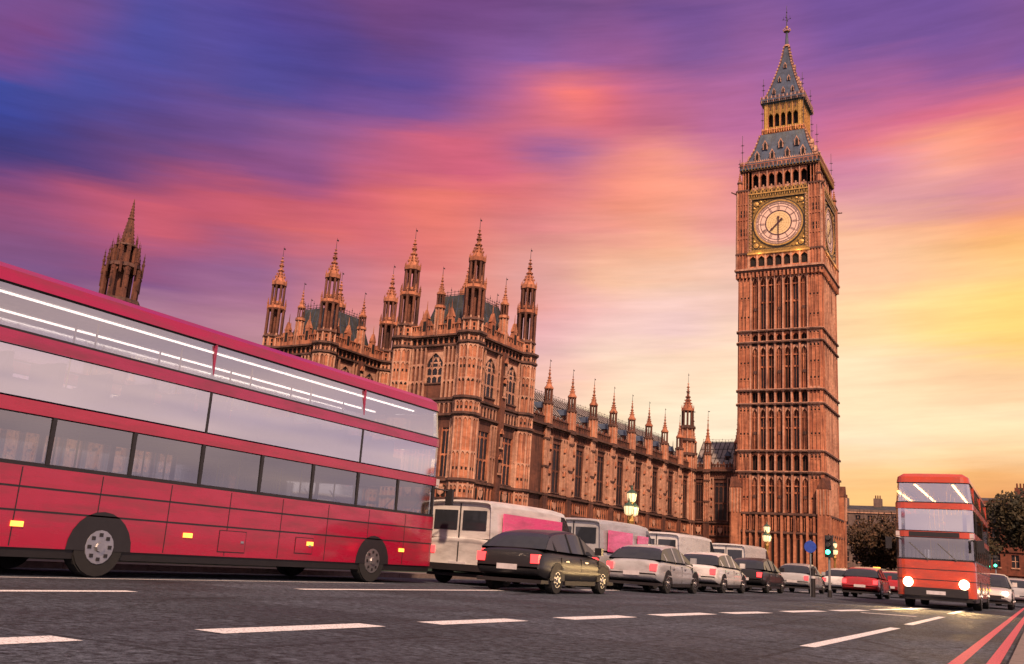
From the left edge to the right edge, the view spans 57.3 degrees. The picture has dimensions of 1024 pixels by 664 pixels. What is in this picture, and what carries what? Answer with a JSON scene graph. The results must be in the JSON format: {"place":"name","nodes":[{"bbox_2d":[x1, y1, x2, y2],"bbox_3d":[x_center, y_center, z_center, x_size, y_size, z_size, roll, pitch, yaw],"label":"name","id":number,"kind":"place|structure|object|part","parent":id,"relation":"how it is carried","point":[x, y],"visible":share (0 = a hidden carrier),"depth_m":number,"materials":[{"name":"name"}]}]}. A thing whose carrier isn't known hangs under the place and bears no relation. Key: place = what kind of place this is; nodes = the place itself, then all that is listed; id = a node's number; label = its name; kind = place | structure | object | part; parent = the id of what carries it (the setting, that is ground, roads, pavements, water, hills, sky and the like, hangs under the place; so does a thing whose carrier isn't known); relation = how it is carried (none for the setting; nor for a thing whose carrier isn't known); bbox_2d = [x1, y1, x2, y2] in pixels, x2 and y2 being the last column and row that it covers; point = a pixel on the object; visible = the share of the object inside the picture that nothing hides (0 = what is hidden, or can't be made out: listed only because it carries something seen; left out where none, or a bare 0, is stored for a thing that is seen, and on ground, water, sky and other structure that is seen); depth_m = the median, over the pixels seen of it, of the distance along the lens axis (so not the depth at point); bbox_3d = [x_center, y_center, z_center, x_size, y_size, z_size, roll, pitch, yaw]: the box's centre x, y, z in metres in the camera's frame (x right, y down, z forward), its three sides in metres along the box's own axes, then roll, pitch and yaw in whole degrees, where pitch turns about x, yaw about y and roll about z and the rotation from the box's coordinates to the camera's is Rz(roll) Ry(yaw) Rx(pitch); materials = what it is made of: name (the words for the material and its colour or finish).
{"place":"outdoors","nodes":[
{"label":"outdoors","id":0,"kind":"place"},
{"bbox_2d":[0,428,172,479],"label":"river wing","id":1,"kind":"structure","parent":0,"point":[18,445],"depth_m":126.29,"materials":[{"name":"brown stone"}]},
{"bbox_2d":[0,431,6,457],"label":"window","id":2,"kind":"structure","parent":1,"relation":"in","point":[3,434],"depth_m":137.19,"materials":[{"name":"glass"}]},
{"bbox_2d":[15,431,26,460],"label":"window","id":3,"kind":"structure","parent":1,"relation":"in","point":[22,435],"depth_m":134.47,"materials":[{"name":"glass"}]},
{"bbox_2d":[35,434,46,461],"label":"window","id":4,"kind":"structure","parent":1,"relation":"in","point":[40,434],"depth_m":131.74,"materials":[{"name":"glass"}]},
{"bbox_2d":[55,438,66,465],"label":"window","id":5,"kind":"structure","parent":1,"relation":"in","point":[63,441],"depth_m":129.03,"materials":[{"name":"glass"}]},
{"bbox_2d":[77,441,88,467],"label":"window","id":6,"kind":"structure","parent":1,"relation":"in","point":[84,446],"depth_m":126.31,"materials":[{"name":"glass"}]},
{"bbox_2d":[98,445,110,470],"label":"window","id":7,"kind":"structure","parent":1,"relation":"in","point":[106,448],"depth_m":123.64,"materials":[{"name":"glass"}]},
{"bbox_2d":[122,448,135,471],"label":"window","id":8,"kind":"structure","parent":1,"relation":"in","point":[128,450],"depth_m":121.11,"materials":[{"name":"glass"}]},
{"bbox_2d":[147,452,159,471],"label":"window","id":9,"kind":"structure","parent":1,"relation":"in","point":[155,457],"depth_m":118.23,"materials":[{"name":"glass"}]},
{"bbox_2d":[99,199,144,305],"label":"central spire","id":10,"kind":"structure","parent":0,"point":[121,269],"depth_m":259.19,"materials":[{"name":"stone"}]},
{"bbox_2d":[27,558,426,573],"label":"pavement","id":11,"kind":"structure","parent":0,"point":[218,565],"depth_m":21.95,"materials":[{"name":"grey concrete"}]},
{"bbox_2d":[29,557,823,577],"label":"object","id":12,"kind":"structure","parent":11,"relation":"on","point":[236,565],"depth_m":22.56,"materials":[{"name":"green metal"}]},
{"bbox_2d":[624,486,638,523],"bbox_3d":[5.920,9.982,46.820,0.850,4.620,1.179,-4,-16,29],"label":"bridge lamp","id":13,"kind":"object","parent":11,"relation":"on","point":[631,508],"visible":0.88,"depth_m":46.99,"materials":[{"name":"white glass"}]},
{"bbox_2d":[762,522,771,553],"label":"bridge lamp","id":14,"kind":"object","parent":11,"relation":"on","point":[766,536],"visible":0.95,"depth_m":70.11,"materials":[{"name":"white glass"}]},
{"bbox_2d":[833,539,837,567],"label":"bridge lamp","id":15,"kind":"object","parent":11,"relation":"on","point":[835,551],"visible":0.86,"depth_m":93.15,"materials":[{"name":"yellow metal"}]},
{"bbox_2d":[262,238,397,506],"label":"palace pavilion","id":16,"kind":"structure","parent":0,"point":[332,334],"depth_m":110.28,"materials":[{"name":"stone"}]},
{"bbox_2d":[340,364,351,373],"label":"window","id":17,"kind":"structure","parent":16,"relation":"in","point":[345,368],"depth_m":108.82,"materials":[{"name":"stone"}]},
{"bbox_2d":[364,371,375,380],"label":"window","id":18,"kind":"structure","parent":16,"relation":"in","point":[368,375],"depth_m":112.32,"materials":[{"name":"stone"}]},
{"bbox_2d":[377,219,538,536],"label":"palace pavilion","id":19,"kind":"structure","parent":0,"point":[465,362],"depth_m":98.61,"materials":[{"name":"stone"}]},
{"bbox_2d":[403,507,410,511],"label":"window","id":20,"kind":"structure","parent":19,"relation":"in","point":[408,509],"depth_m":95.71,"materials":[{"name":"glass"}]},
{"bbox_2d":[413,507,421,512],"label":"window","id":21,"kind":"structure","parent":19,"relation":"in","point":[416,509],"depth_m":95.03,"materials":[{"name":"glass"}]},
{"bbox_2d":[424,352,443,384],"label":"window","id":22,"kind":"structure","parent":19,"relation":"in","point":[433,375],"depth_m":98.14,"materials":[{"name":"stone"}]},
{"bbox_2d":[437,428,448,477],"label":"window","id":23,"kind":"structure","parent":19,"relation":"in","point":[445,431],"depth_m":94.96,"materials":[{"name":"stone"}]},
{"bbox_2d":[475,431,489,482],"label":"window","id":24,"kind":"structure","parent":19,"relation":"in","point":[483,438],"depth_m":96.55,"materials":[{"name":"stone"}]},
{"bbox_2d":[484,356,496,400],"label":"window","id":25,"kind":"structure","parent":19,"relation":"in","point":[490,372],"depth_m":98.86,"materials":[{"name":"stone"}]},
{"bbox_2d":[500,437,512,486],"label":"window","id":26,"kind":"structure","parent":19,"relation":"in","point":[506,460],"depth_m":100.37,"materials":[{"name":"stone"}]},
{"bbox_2d":[506,364,517,406],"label":"window","id":27,"kind":"structure","parent":19,"relation":"in","point":[511,390],"depth_m":102.42,"materials":[{"name":"stone"}]},
{"bbox_2d":[0,567,1023,663],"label":"road","id":28,"kind":"structure","parent":0,"point":[148,621],"depth_m":10.64,"materials":[{"name":"grey asphalt"}]},
{"bbox_2d":[0,636,80,643],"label":"lane marking","id":29,"kind":"object","parent":28,"relation":"on","point":[18,640],"visible":1,"depth_m":6.18,"materials":[{"name":"white paint"}]},
{"bbox_2d":[0,590,135,591],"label":"lane marking","id":30,"kind":"object","parent":28,"relation":"on","point":[73,590],"visible":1,"depth_m":11.38,"materials":[{"name":"white paint"}]},
{"bbox_2d":[26,577,350,582],"bbox_3d":[-5.985,4.173,15.806,0.100,0.001,13.000,-4,-15,28],"label":"lane marking","id":31,"kind":"object","parent":28,"relation":"on","point":[169,579],"visible":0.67,"depth_m":15.97,"materials":[{"name":"white paint"}]},
{"bbox_2d":[0,261,453,581],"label":"double decker bus","id":32,"kind":"object","parent":28,"relation":"on","point":[279,458],"visible":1,"depth_m":17.18,"materials":[{"name":"red paint"}]},
{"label":"upper windows","id":33,"kind":"part","parent":32,"relation":"part of","materials":[{"name":"white glass"}]},
{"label":"lower windows","id":34,"kind":"part","parent":32,"relation":"part of","materials":[{"name":"grey glass"}]},
{"bbox_2d":[195,623,383,632],"bbox_3d":[-1.901,2.642,8.372,0.340,0.001,2.101,-4,-16,30],"label":"lane marking","id":35,"kind":"object","parent":28,"relation":"on","point":[279,628],"visible":1,"depth_m":8.23,"materials":[{"name":"white paint"}]},
{"bbox_2d":[303,589,534,590],"bbox_3d":[-1.494,5.366,19.496,0.240,0.001,8.901,-4,-15,28],"label":"lane marking","id":36,"kind":"object","parent":28,"relation":"on","point":[413,589],"visible":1,"depth_m":18.39,"materials":[{"name":"white paint"}]},
{"bbox_2d":[422,618,524,624],"bbox_3d":[-0.409,3.315,10.740,0.340,0.001,1.851,-4,-16,30],"label":"lane marking","id":37,"kind":"object","parent":28,"relation":"on","point":[472,621],"visible":1,"depth_m":10.65,"materials":[{"name":"white paint"}]},
{"bbox_2d":[427,499,575,587],"bbox_3d":[0.004,6.114,26.847,2.420,2.208,5.998,-4,-16,29],"label":"delivery van","id":38,"kind":"object","parent":28,"relation":"on","point":[464,531],"visible":0.34,"depth_m":24.52,"materials":[{"name":"white paint"}]},
{"bbox_3d":[-1.734,4.939,24.727,0.720,0.506,0.042,-4,-16,29],"label":"rear window","id":39,"kind":"part","parent":38,"relation":"part of","materials":[{"name":"black glass"}]},
{"bbox_3d":[-0.963,4.888,24.306,0.720,0.506,0.042,-4,-16,29],"label":"rear window","id":40,"kind":"part","parent":38,"relation":"part of","materials":[{"name":"black glass"}]},
{"bbox_2d":[477,529,612,593],"bbox_3d":[0.942,5.710,23.391,2.140,1.486,4.440,-4,-16,29],"label":"black car","id":41,"kind":"object","parent":28,"relation":"on","point":[551,561],"visible":1,"depth_m":21.93,"materials":[{"name":"paint"}]},
{"bbox_2d":[553,615,630,619],"bbox_3d":[1.203,4.021,13.208,0.340,0.001,2.002,-5,-16,31],"label":"lane marking","id":42,"kind":"object","parent":28,"relation":"on","point":[595,617],"visible":1,"depth_m":13.14,"materials":[{"name":"white paint"}]},
{"bbox_2d":[565,517,657,588],"bbox_3d":[3.348,7.771,32.769,2.420,2.208,5.998,-4,-16,29],"label":"delivery van","id":43,"kind":"object","parent":28,"relation":"on","point":[609,537],"visible":0.23,"depth_m":30.45,"materials":[{"name":"silver metal"}]},
{"bbox_3d":[2.381,6.546,30.228,0.720,0.506,0.042,-4,-16,29],"label":"rear window","id":44,"kind":"part","parent":43,"relation":"part of","materials":[{"name":"black glass"}]},
{"bbox_2d":[622,590,658,590],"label":"lane marking","id":45,"kind":"object","parent":28,"relation":"on","point":[640,590],"visible":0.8,"depth_m":30.46,"materials":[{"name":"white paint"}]},
{"bbox_2d":[607,544,700,593],"bbox_3d":[4.685,7.664,30.423,2.140,1.486,4.440,-4,-16,29],"label":"silver car","id":46,"kind":"object","parent":28,"relation":"on","point":[665,568],"visible":0.99,"depth_m":28.93,"materials":[{"name":"paint"}]},
{"bbox_2d":[639,532,716,589],"bbox_3d":[7.138,9.749,39.886,2.420,2.208,5.998,-4,-16,29],"label":"delivery van","id":47,"kind":"object","parent":28,"relation":"on","point":[684,543],"visible":0.2,"depth_m":37.70,"materials":[{"name":"white paint"}]},
{"bbox_3d":[6.171,8.523,37.345,0.720,0.506,0.042,-4,-16,29],"label":"rear window","id":48,"kind":"part","parent":47,"relation":"part of","materials":[{"name":"black glass"}]},
{"bbox_2d":[648,613,711,615],"bbox_3d":[2.906,4.774,15.847,0.340,0.001,2.354,-5,-16,32],"label":"lane marking","id":49,"kind":"object","parent":28,"relation":"on","point":[679,614],"visible":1,"depth_m":15.79,"materials":[{"name":"white paint"}]},
{"bbox_2d":[676,552,747,593],"bbox_3d":[7.711,9.262,36.187,2.140,1.486,4.440,-4,-16,29],"label":"white car","id":50,"kind":"object","parent":28,"relation":"on","point":[720,572],"visible":0.8,"depth_m":34.80,"materials":[{"name":"paint"}]},
{"bbox_2d":[712,543,771,589],"bbox_3d":[11.980,12.247,48.864,2.420,2.208,5.998,-4,-16,29],"label":"delivery van","id":51,"kind":"object","parent":28,"relation":"on","point":[734,551],"visible":0.17,"depth_m":46.63,"materials":[{"name":"white paint"}]},
{"bbox_3d":[10.242,11.072,46.744,0.720,0.506,0.042,-4,-16,29],"label":"rear window","id":52,"kind":"part","parent":51,"relation":"part of","materials":[{"name":"black glass"}]},
{"bbox_3d":[11.013,11.021,46.323,0.720,0.506,0.042,-4,-16,29],"label":"rear window","id":53,"kind":"part","parent":51,"relation":"part of","materials":[{"name":"black glass"}]},
{"bbox_2d":[719,612,767,613],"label":"lane marking","id":54,"kind":"object","parent":28,"relation":"on","point":[743,612],"visible":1,"depth_m":18.01,"materials":[{"name":"white paint"}]},
{"bbox_2d":[727,558,785,592],"bbox_3d":[10.967,10.926,42.156,2.140,1.486,4.440,-4,-16,29],"label":"black car","id":55,"kind":"object","parent":28,"relation":"on","point":[764,575],"visible":0.73,"depth_m":40.70,"materials":[{"name":"paint"}]},
{"bbox_2d":[778,563,825,593],"bbox_3d":[15.204,12.928,49.251,2.140,1.486,4.440,-4,-16,29],"label":"silver car","id":56,"kind":"object","parent":28,"relation":"on","point":[795,575],"visible":0.71,"depth_m":47.69,"materials":[{"name":"paint"}]},
{"bbox_2d":[783,610,824,611],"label":"lane marking","id":57,"kind":"object","parent":28,"relation":"on","point":[805,611],"visible":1,"depth_m":21.43,"materials":[{"name":"white paint"}]},
{"bbox_2d":[804,540,815,595],"bbox_3d":[13.098,10.343,41.112,0.520,2.400,0.092,-4,-16,29],"label":"blue road sign","id":58,"kind":"object","parent":28,"relation":"on","point":[810,546],"visible":0.86,"depth_m":41.24,"materials":[{"name":"blue metal"}]},
{"bbox_2d":[811,567,815,596],"bbox_3d":[12.549,10.416,39.054,0.200,1.220,0.190,-4,-16,29],"label":"bollard","id":59,"kind":"object","parent":28,"relation":"on","point":[813,590],"visible":0.96,"depth_m":38.98,"materials":[{"name":"black metal"}]},
{"bbox_2d":[825,535,833,597],"bbox_3d":[13.901,10.271,41.129,0.320,2.650,0.545,-4,-16,29],"label":"traffic light","id":60,"kind":"object","parent":28,"relation":"on","point":[829,546],"visible":1,"depth_m":41.21,"materials":[{"name":"grey paint"}]},
{"bbox_2d":[823,568,862,593],"bbox_3d":[20.332,15.273,57.519,2.140,1.486,4.440,-4,-16,29],"label":"white car","id":61,"kind":"object","parent":28,"relation":"on","point":[836,578],"visible":0.31,"depth_m":55.96,"materials":[{"name":"paint"}]},
{"bbox_2d":[800,627,899,646],"bbox_3d":[4.891,4.247,13.130,0.170,0.001,6.900,-4,-16,29],"label":"lane marking","id":62,"kind":"object","parent":28,"relation":"on","point":[830,641],"visible":1,"depth_m":12.17,"materials":[{"name":"white paint"}]},
{"bbox_2d":[832,610,868,610],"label":"lane marking","id":63,"kind":"object","parent":28,"relation":"on","point":[850,610],"visible":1,"depth_m":24.05,"materials":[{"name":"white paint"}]},
{"bbox_2d":[842,567,891,598],"bbox_3d":[17.705,12.494,46.778,2.140,1.486,4.440,-4,-16,29],"label":"red car","id":64,"kind":"object","parent":28,"relation":"on","point":[865,580],"visible":1,"depth_m":45.20,"materials":[{"name":"paint"}]},
{"bbox_2d":[875,571,897,596],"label":"red car","id":65,"kind":"object","parent":28,"relation":"on","point":[893,583],"visible":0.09,"depth_m":52.56,"materials":[{"name":"paint"}]},
{"bbox_2d":[871,609,902,609],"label":"lane marking","id":66,"kind":"object","parent":28,"relation":"on","point":[886,609],"visible":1,"depth_m":27.30,"materials":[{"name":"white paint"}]},
{"bbox_2d":[905,616,943,624],"bbox_3d":[9.219,6.390,20.784,0.170,0.001,7.400,-4,-16,28],"label":"lane marking","id":67,"kind":"object","parent":28,"relation":"on","point":[923,621],"visible":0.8,"depth_m":19.91,"materials":[{"name":"white paint"}]},
{"bbox_2d":[885,473,990,610],"bbox_3d":[17.184,8.451,37.016,3.120,4.670,11.010,-4,-16,29],"label":"double decker bus","id":68,"kind":"object","parent":28,"relation":"on","point":[944,512],"visible":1,"depth_m":32.74,"materials":[{"name":"orange paint"}]},
{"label":"upper windows","id":69,"kind":"part","parent":68,"relation":"part of","materials":[{"name":"white glass"}]},
{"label":"lower windows","id":70,"kind":"part","parent":68,"relation":"part of","materials":[{"name":"grey glass"}]},
{"bbox_2d":[947,610,966,613],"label":"lane marking","id":71,"kind":"object","parent":28,"relation":"on","point":[956,612],"visible":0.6,"depth_m":29.28,"materials":[{"name":"white paint"}]},
{"bbox_2d":[948,608,1023,663],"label":"red line","id":72,"kind":"object","parent":28,"relation":"on","point":[966,655],"visible":1,"depth_m":12.74,"materials":[{"name":"paint"}]},
{"bbox_2d":[966,573,1016,609],"bbox_3d":[20.992,11.343,41.130,2.140,1.486,4.440,-4,-16,29],"label":"white car","id":73,"kind":"object","parent":28,"relation":"on","point":[1001,590],"visible":0.51,"depth_m":39.66,"materials":[{"name":"paint"}]},
{"bbox_2d":[993,555,997,573],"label":"traffic light","id":74,"kind":"object","parent":28,"relation":"on","point":[995,562],"visible":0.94,"depth_m":69.36,"materials":[{"name":"grey paint"}]},
{"bbox_2d":[986,617,1023,663],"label":"red line","id":75,"kind":"object","parent":28,"relation":"on","point":[998,656],"depth_m":12.65,"materials":[{"name":"paint"}]},
{"bbox_2d":[996,578,1023,605],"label":"silver car","id":76,"kind":"object","parent":28,"relation":"on","point":[1019,593],"visible":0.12,"depth_m":48.28,"materials":[{"name":"paint"}]},
{"bbox_2d":[0,0,1023,506],"label":"sky","id":77,"kind":"structure","parent":0,"point":[599,139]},
{"bbox_2d":[846,495,896,570],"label":"office building","id":78,"kind":"structure","parent":0,"point":[855,512],"depth_m":221.79,"materials":[{"name":"brown brick"}]},
{"label":"ground","id":79,"kind":"structure","parent":0,"visible":0},
{"bbox_2d":[17,560,482,579],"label":"kerb","id":80,"kind":"structure","parent":79,"relation":"on","point":[62,565],"depth_m":20.97,"materials":[{"name":"stone"}]},
{"bbox_2d":[528,359,697,534],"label":"palace wing","id":81,"kind":"structure","parent":79,"relation":"on","point":[590,464],"depth_m":120.84,"materials":[{"name":"brown stone"}]},
{"bbox_2d":[550,444,560,493],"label":"window","id":82,"kind":"structure","parent":81,"relation":"in","point":[556,452],"depth_m":110.13,"materials":[{"name":"glass"}]},
{"bbox_2d":[574,450,582,498],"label":"window","id":83,"kind":"structure","parent":81,"relation":"in","point":[579,455],"depth_m":114.88,"materials":[{"name":"glass"}]},
{"bbox_2d":[596,456,603,502],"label":"window","id":84,"kind":"structure","parent":81,"relation":"in","point":[600,460],"depth_m":119.66,"materials":[{"name":"glass"}]},
{"bbox_2d":[616,461,622,505],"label":"window","id":85,"kind":"structure","parent":81,"relation":"in","point":[619,483],"depth_m":124.42,"materials":[{"name":"glass"}]},
{"bbox_2d":[635,467,640,509],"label":"window","id":86,"kind":"structure","parent":81,"relation":"in","point":[638,470],"depth_m":129.25,"materials":[{"name":"glass"}]},
{"bbox_2d":[651,472,657,512],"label":"window","id":87,"kind":"structure","parent":81,"relation":"in","point":[654,476],"depth_m":133.91,"materials":[{"name":"glass"}]},
{"bbox_2d":[667,476,672,515],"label":"window","id":88,"kind":"structure","parent":81,"relation":"in","point":[670,479],"depth_m":138.69,"materials":[{"name":"glass"}]},
{"bbox_2d":[682,480,686,518],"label":"window","id":89,"kind":"structure","parent":81,"relation":"in","point":[684,512],"depth_m":143.42,"materials":[{"name":"glass"}]},
{"bbox_2d":[680,373,695,534],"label":"stair turret","id":90,"kind":"object","parent":81,"relation":"attached to","point":[688,432],"visible":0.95,"depth_m":146.08,"materials":[{"name":"stone"}]},
{"bbox_2d":[694,411,736,543],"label":"tower link wing","id":91,"kind":"structure","parent":79,"relation":"on","point":[716,466],"depth_m":144.55,"materials":[{"name":"brown stone"}]},
{"bbox_2d":[695,482,702,519],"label":"window","id":92,"kind":"structure","parent":91,"relation":"in","point":[699,486],"depth_m":145.61,"materials":[{"name":"glass"}]},
{"bbox_2d":[713,483,726,520],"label":"window","id":93,"kind":"structure","parent":91,"relation":"in","point":[720,489],"depth_m":143.77,"materials":[{"name":"glass"}]},
{"bbox_2d":[729,6,846,573],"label":"clock tower","id":94,"kind":"structure","parent":79,"relation":"on","point":[785,482],"depth_m":141.81,"materials":[{"name":"stone"}]},
{"bbox_2d":[847,512,895,567],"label":"tree","id":95,"kind":"object","parent":79,"relation":"on","point":[854,535],"visible":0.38,"depth_m":160.12,"materials":[{"name":"green plant"}]},
{"bbox_2d":[860,520,896,570],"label":"tree","id":96,"kind":"object","parent":79,"relation":"on","point":[876,543],"visible":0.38,"depth_m":153.55,"materials":[{"name":"green plant"}]},
{"bbox_2d":[981,483,1023,578],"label":"brick building","id":97,"kind":"structure","parent":79,"relation":"on","point":[1011,563],"depth_m":150.89,"materials":[{"name":"brick"}]},
{"bbox_2d":[997,554,1001,567],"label":"window","id":98,"kind":"structure","parent":97,"relation":"in","point":[999,562],"depth_m":151.74,"materials":[{"name":"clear glass"}]},
{"bbox_2d":[1011,555,1019,568],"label":"window","id":99,"kind":"structure","parent":97,"relation":"in","point":[1015,558],"depth_m":150.67,"materials":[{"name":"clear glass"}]},
{"bbox_2d":[985,488,1023,559],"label":"tree","id":100,"kind":"object","parent":79,"relation":"on","point":[1006,520],"visible":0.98,"depth_m":71.90,"materials":[{"name":"green plant"}]},
{"bbox_2d":[1009,632,1023,663],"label":"kerb","id":101,"kind":"structure","parent":79,"relation":"on","point":[1017,656],"depth_m":9.35,"materials":[{"name":"concrete"}]}
]}

